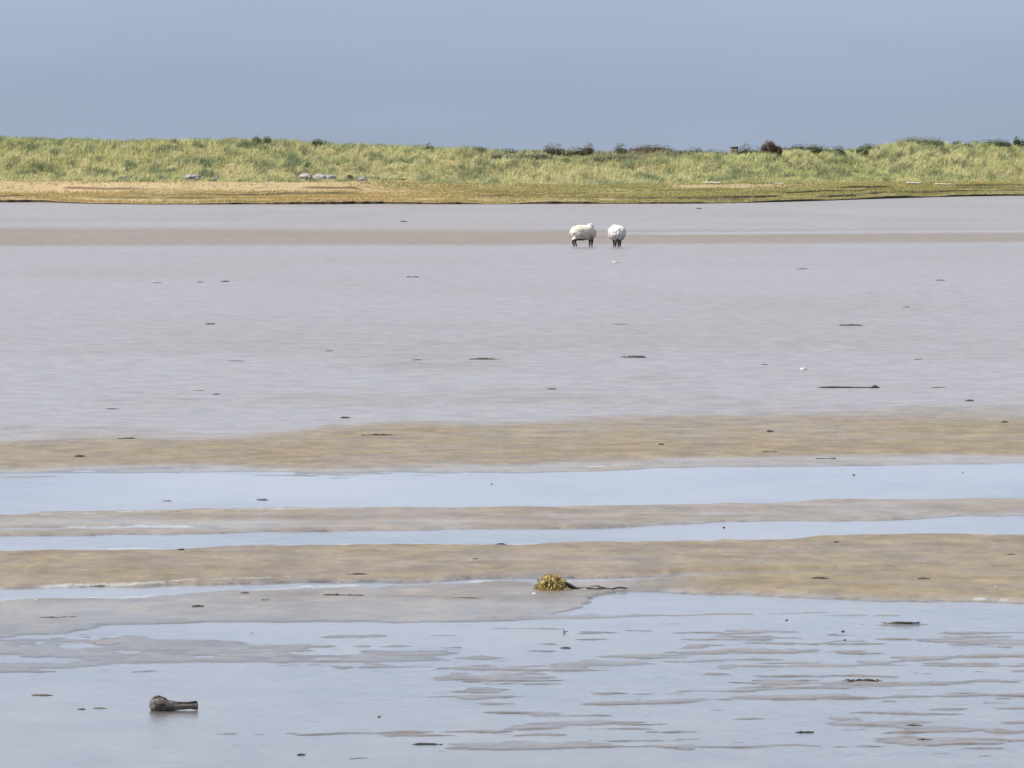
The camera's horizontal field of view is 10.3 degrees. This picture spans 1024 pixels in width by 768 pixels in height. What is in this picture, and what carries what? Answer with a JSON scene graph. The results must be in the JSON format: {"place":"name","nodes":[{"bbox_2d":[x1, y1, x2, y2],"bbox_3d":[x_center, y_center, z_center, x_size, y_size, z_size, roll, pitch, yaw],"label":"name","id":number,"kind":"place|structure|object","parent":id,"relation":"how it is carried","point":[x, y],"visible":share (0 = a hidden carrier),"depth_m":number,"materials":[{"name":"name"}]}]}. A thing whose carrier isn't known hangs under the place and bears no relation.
{"place":"outdoors","nodes":[
{"label":"outdoors","id":0,"kind":"place"},
{"bbox_2d":[0,196,1023,762],"bbox_3d":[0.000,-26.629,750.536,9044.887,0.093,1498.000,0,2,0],"label":"ground","id":1,"kind":"structure","parent":0,"point":[706,310],"depth_m":84.91,"materials":[{"name":"grey sand"}]},
{"bbox_2d":[39,616,75,617],"bbox_3d":[-3.531,1.812,44.222,0.318,0.014,0.034,0,2,-11],"label":"driftwood stick","id":2,"kind":"object","parent":1,"relation":"on","point":[55,617],"visible":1,"depth_m":44.21,"materials":[{"name":"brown wood"}]},
{"bbox_2d":[149,695,197,710],"bbox_3d":[-2.194,2.074,36.893,0.314,0.114,0.104,0,2,-6],"label":"driftwood log","id":3,"kind":"object","parent":1,"relation":"on","point":[158,703],"visible":1,"depth_m":36.87,"materials":[{"name":"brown wood"}]},
{"bbox_2d":[323,594,364,595],"bbox_3d":[-1.373,1.714,46.288,0.354,0.018,0.026,0,2,8],"label":"driftwood branch","id":4,"kind":"object","parent":1,"relation":"on","point":[341,594],"visible":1,"depth_m":46.29,"materials":[{"name":"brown wood"}]},
{"bbox_2d":[347,573,365,574],"bbox_3d":[-1.307,1.617,48.416,0.200,0.019,0.038,0,2,-8],"label":"seaweed strand","id":5,"kind":"object","parent":1,"relation":"on","point":[357,574],"visible":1,"depth_m":48.40},
{"bbox_2d":[445,597,478,597],"bbox_3d":[-0.388,1.728,46.016,0.311,0.014,0.047,0,2,8],"label":"seaweed strand","id":6,"kind":"object","parent":1,"relation":"on","point":[462,597],"visible":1,"depth_m":46.02},
{"bbox_2d":[534,573,626,589],"bbox_3d":[0.562,1.637,46.952,0.776,0.145,0.312,0,2,0],"label":"seaweed clump","id":7,"kind":"object","parent":1,"relation":"on","point":[551,582],"visible":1,"depth_m":46.90,"materials":[{"name":"plant"}]},
{"bbox_2d":[570,223,596,246],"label":"sheep","id":8,"kind":"object","parent":1,"relation":"on","point":[588,232],"visible":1,"depth_m":221.39},
{"bbox_2d":[608,224,625,246],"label":"sheep","id":9,"kind":"object","parent":1,"relation":"on","point":[616,234],"visible":1,"depth_m":220.50},
{"bbox_2d":[622,355,646,357],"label":"driftwood stick","id":10,"kind":"object","parent":1,"relation":"on","point":[631,356],"visible":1,"depth_m":100.69,"materials":[{"name":"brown wood"}]},
{"bbox_2d":[818,385,878,387],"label":"driftwood branch","id":11,"kind":"object","parent":1,"relation":"on","point":[874,386],"visible":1,"depth_m":87.63,"materials":[{"name":"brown wood"}]},
{"bbox_2d":[839,324,862,325],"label":"driftwood stick","id":12,"kind":"object","parent":1,"relation":"on","point":[850,325],"visible":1,"depth_m":119.47,"materials":[{"name":"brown wood"}]},
{"bbox_2d":[842,678,881,681],"bbox_3d":[2.388,2.021,38.792,0.274,0.024,0.066,0,2,-1],"label":"seaweed strand","id":13,"kind":"object","parent":1,"relation":"on","point":[866,679],"visible":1,"depth_m":38.80},
{"bbox_2d":[882,621,919,623],"bbox_3d":[2.983,1.831,43.623,0.299,0.020,0.099,0,2,-7],"label":"seaweed strand","id":14,"kind":"object","parent":1,"relation":"on","point":[903,622],"visible":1,"depth_m":43.62},
{"bbox_2d":[0,463,1023,767],"bbox_3d":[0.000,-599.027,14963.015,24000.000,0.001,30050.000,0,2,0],"label":"water","id":15,"kind":"structure","parent":0,"point":[260,709],"depth_m":40.38,"materials":[{"name":"blue liquid"}]},
{"bbox_2d":[412,743,442,744],"bbox_3d":[-0.516,2.199,34.770,0.188,0.017,0.052,0,2,2],"label":"driftwood stick","id":16,"kind":"object","parent":15,"relation":"on","point":[426,744],"visible":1,"depth_m":34.76,"materials":[{"name":"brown wood"}]},
{"bbox_2d":[795,731,813,732],"bbox_3d":[1.825,2.171,35.482,0.120,0.014,0.036,0,2,-4],"label":"driftwood stick","id":17,"kind":"object","parent":15,"relation":"on","point":[804,732],"visible":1,"depth_m":35.48,"materials":[{"name":"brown wood"}]},
{"bbox_2d":[0,141,1023,204],"bbox_3d":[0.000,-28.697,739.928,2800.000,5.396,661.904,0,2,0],"label":"dune terrain","id":18,"kind":"structure","parent":0,"point":[258,186],"depth_m":437.60,"materials":[{"name":"soil"}]},
{"bbox_2d":[117,175,137,179],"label":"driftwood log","id":19,"kind":"object","parent":18,"relation":"on","point":[120,177],"visible":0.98,"depth_m":437.23,"materials":[{"name":"beige wood"}]},
{"bbox_2d":[182,174,200,180],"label":"boulder","id":20,"kind":"object","parent":18,"relation":"on","point":[191,176],"visible":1,"depth_m":431.39,"materials":[{"name":"grey stone"}]},
{"bbox_2d":[252,135,271,142],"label":"shrub","id":21,"kind":"object","parent":18,"relation":"on","point":[264,140],"visible":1,"depth_m":450.39,"materials":[{"name":"green plant"}]},
{"bbox_2d":[298,173,311,180],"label":"boulder","id":22,"kind":"object","parent":18,"relation":"on","point":[304,176],"visible":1,"depth_m":433.24,"materials":[{"name":"stone"}]},
{"bbox_2d":[311,139,322,146],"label":"shrub","id":23,"kind":"object","parent":18,"relation":"on","point":[315,142],"visible":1,"depth_m":451.49,"materials":[{"name":"green plant"}]},
{"bbox_2d":[314,173,325,179],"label":"boulder","id":24,"kind":"object","parent":18,"relation":"on","point":[319,175],"visible":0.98,"depth_m":434.08,"materials":[{"name":"stone"}]},
{"bbox_2d":[325,174,336,179],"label":"boulder","id":25,"kind":"object","parent":18,"relation":"on","point":[331,176],"visible":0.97,"depth_m":434.12,"materials":[{"name":"grey stone"}]},
{"bbox_2d":[357,176,367,180],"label":"boulder","id":26,"kind":"object","parent":18,"relation":"on","point":[362,177],"visible":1,"depth_m":433.56,"materials":[{"name":"grey stone"}]},
{"bbox_2d":[424,143,434,152],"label":"shrub","id":27,"kind":"object","parent":18,"relation":"on","point":[429,147],"visible":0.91,"depth_m":453.37,"materials":[{"name":"green plant"}]},
{"bbox_2d":[471,146,486,152],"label":"shrub","id":28,"kind":"object","parent":18,"relation":"on","point":[480,148],"visible":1,"depth_m":452.39,"materials":[{"name":"green plant"}]},
{"bbox_2d":[480,154,513,159],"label":"scrub","id":29,"kind":"object","parent":18,"relation":"on","point":[496,157],"visible":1,"depth_m":449.04,"materials":[{"name":"green plant"}]},
{"bbox_2d":[502,148,517,154],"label":"shrub","id":30,"kind":"object","parent":18,"relation":"on","point":[509,151],"visible":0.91,"depth_m":453.22,"materials":[{"name":"green plant"}]},
{"bbox_2d":[0,135,1023,185],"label":"dune grass","id":31,"kind":"structure","parent":18,"relation":"on","point":[55,147],"depth_m":450.31,"materials":[{"name":"green plant"}]},
{"bbox_2d":[0,178,1023,203],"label":"salt grass","id":32,"kind":"structure","parent":18,"relation":"on","point":[930,184],"depth_m":428.78,"materials":[{"name":"yellow plant"}]},
{"bbox_2d":[516,153,553,158],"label":"scrub","id":33,"kind":"object","parent":18,"relation":"on","point":[538,156],"visible":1,"depth_m":449.04,"materials":[{"name":"green plant"}]},
{"bbox_2d":[543,143,564,155],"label":"shrub","id":34,"kind":"object","parent":18,"relation":"on","point":[552,151],"visible":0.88,"depth_m":454.24,"materials":[{"name":"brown plant"}]},
{"bbox_2d":[566,146,583,157],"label":"shrub","id":35,"kind":"object","parent":18,"relation":"on","point":[570,152],"visible":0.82,"depth_m":454.73,"materials":[{"name":"green plant"}]},
{"bbox_2d":[582,142,594,156],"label":"shrub","id":36,"kind":"object","parent":18,"relation":"on","point":[587,151],"visible":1,"depth_m":454.77,"materials":[{"name":"green plant"}]},
{"bbox_2d":[593,155,640,160],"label":"scrub","id":37,"kind":"object","parent":18,"relation":"on","point":[609,157],"visible":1,"depth_m":450.50,"materials":[{"name":"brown plant"}]},
{"bbox_2d":[614,143,626,154],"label":"shrub","id":38,"kind":"object","parent":18,"relation":"on","point":[621,151],"visible":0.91,"depth_m":455.50,"materials":[{"name":"green plant"}]},
{"bbox_2d":[627,143,675,152],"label":"shrub","id":39,"kind":"object","parent":18,"relation":"on","point":[652,148],"visible":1,"depth_m":455.57,"materials":[{"name":"green plant"}]},
{"bbox_2d":[672,149,692,156],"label":"shrub","id":40,"kind":"object","parent":18,"relation":"on","point":[680,152],"visible":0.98,"depth_m":457.19,"materials":[{"name":"green plant"}]},
{"bbox_2d":[690,147,703,153],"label":"shrub","id":41,"kind":"object","parent":18,"relation":"on","point":[698,150],"visible":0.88,"depth_m":458.63,"materials":[{"name":"green plant"}]},
{"bbox_2d":[705,182,720,183],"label":"bleached timber","id":42,"kind":"object","parent":18,"relation":"on","point":[712,182],"visible":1,"depth_m":437.47,"materials":[{"name":"brown wood"}]},
{"bbox_2d":[701,148,729,155],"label":"shrub","id":43,"kind":"object","parent":18,"relation":"on","point":[713,151],"visible":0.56,"depth_m":461.37,"materials":[{"name":"green plant"}]},
{"bbox_2d":[730,147,737,153],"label":"wooden stump","id":44,"kind":"object","parent":18,"relation":"on","point":[733,149],"visible":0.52,"depth_m":469.28,"materials":[{"name":"brown wood"}]},
{"bbox_2d":[737,143,752,155],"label":"shrub","id":45,"kind":"object","parent":18,"relation":"on","point":[746,151],"visible":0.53,"depth_m":467.72,"materials":[{"name":"green plant"}]},
{"bbox_2d":[760,140,782,156],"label":"shrub","id":46,"kind":"object","parent":18,"relation":"on","point":[770,146],"visible":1,"depth_m":470.73,"materials":[{"name":"brown plant"}]},
{"bbox_2d":[782,143,822,152],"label":"shrub","id":47,"kind":"object","parent":18,"relation":"on","point":[814,149],"visible":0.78,"depth_m":485.52,"materials":[{"name":"green plant"}]},
{"bbox_2d":[817,144,845,155],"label":"shrub","id":48,"kind":"object","parent":18,"relation":"on","point":[841,151],"visible":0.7,"depth_m":494.62,"materials":[{"name":"green plant"}]},
{"bbox_2d":[846,146,868,154],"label":"shrub","id":49,"kind":"object","parent":18,"relation":"on","point":[862,149],"visible":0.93,"depth_m":505.59,"materials":[{"name":"green plant"}]},
{"bbox_2d":[862,143,879,150],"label":"shrub","id":50,"kind":"object","parent":18,"relation":"on","point":[868,146],"visible":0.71,"depth_m":511.44,"materials":[{"name":"green plant"}]},
{"bbox_2d":[895,136,944,146],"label":"shrub","id":51,"kind":"object","parent":18,"relation":"on","point":[927,141],"visible":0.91,"depth_m":525.97,"materials":[{"name":"green plant"}]},
{"bbox_2d":[952,140,970,145],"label":"shrub","id":52,"kind":"object","parent":18,"relation":"on","point":[960,143],"visible":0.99,"depth_m":534.83,"materials":[{"name":"green plant"}]},
{"bbox_2d":[972,139,1012,146],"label":"shrub","id":53,"kind":"object","parent":18,"relation":"on","point":[999,142],"visible":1,"depth_m":537.61,"materials":[{"name":"green plant"}]},
{"bbox_2d":[1013,136,1023,146],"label":"shrub","id":54,"kind":"object","parent":18,"relation":"on","point":[1019,142],"visible":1,"depth_m":540.55,"materials":[{"name":"green plant"}]},
{"bbox_2d":[0,0,1023,153],"label":"sky","id":55,"kind":"structure","parent":0,"point":[518,75],"materials":[{"name":"blue"}]}
]}

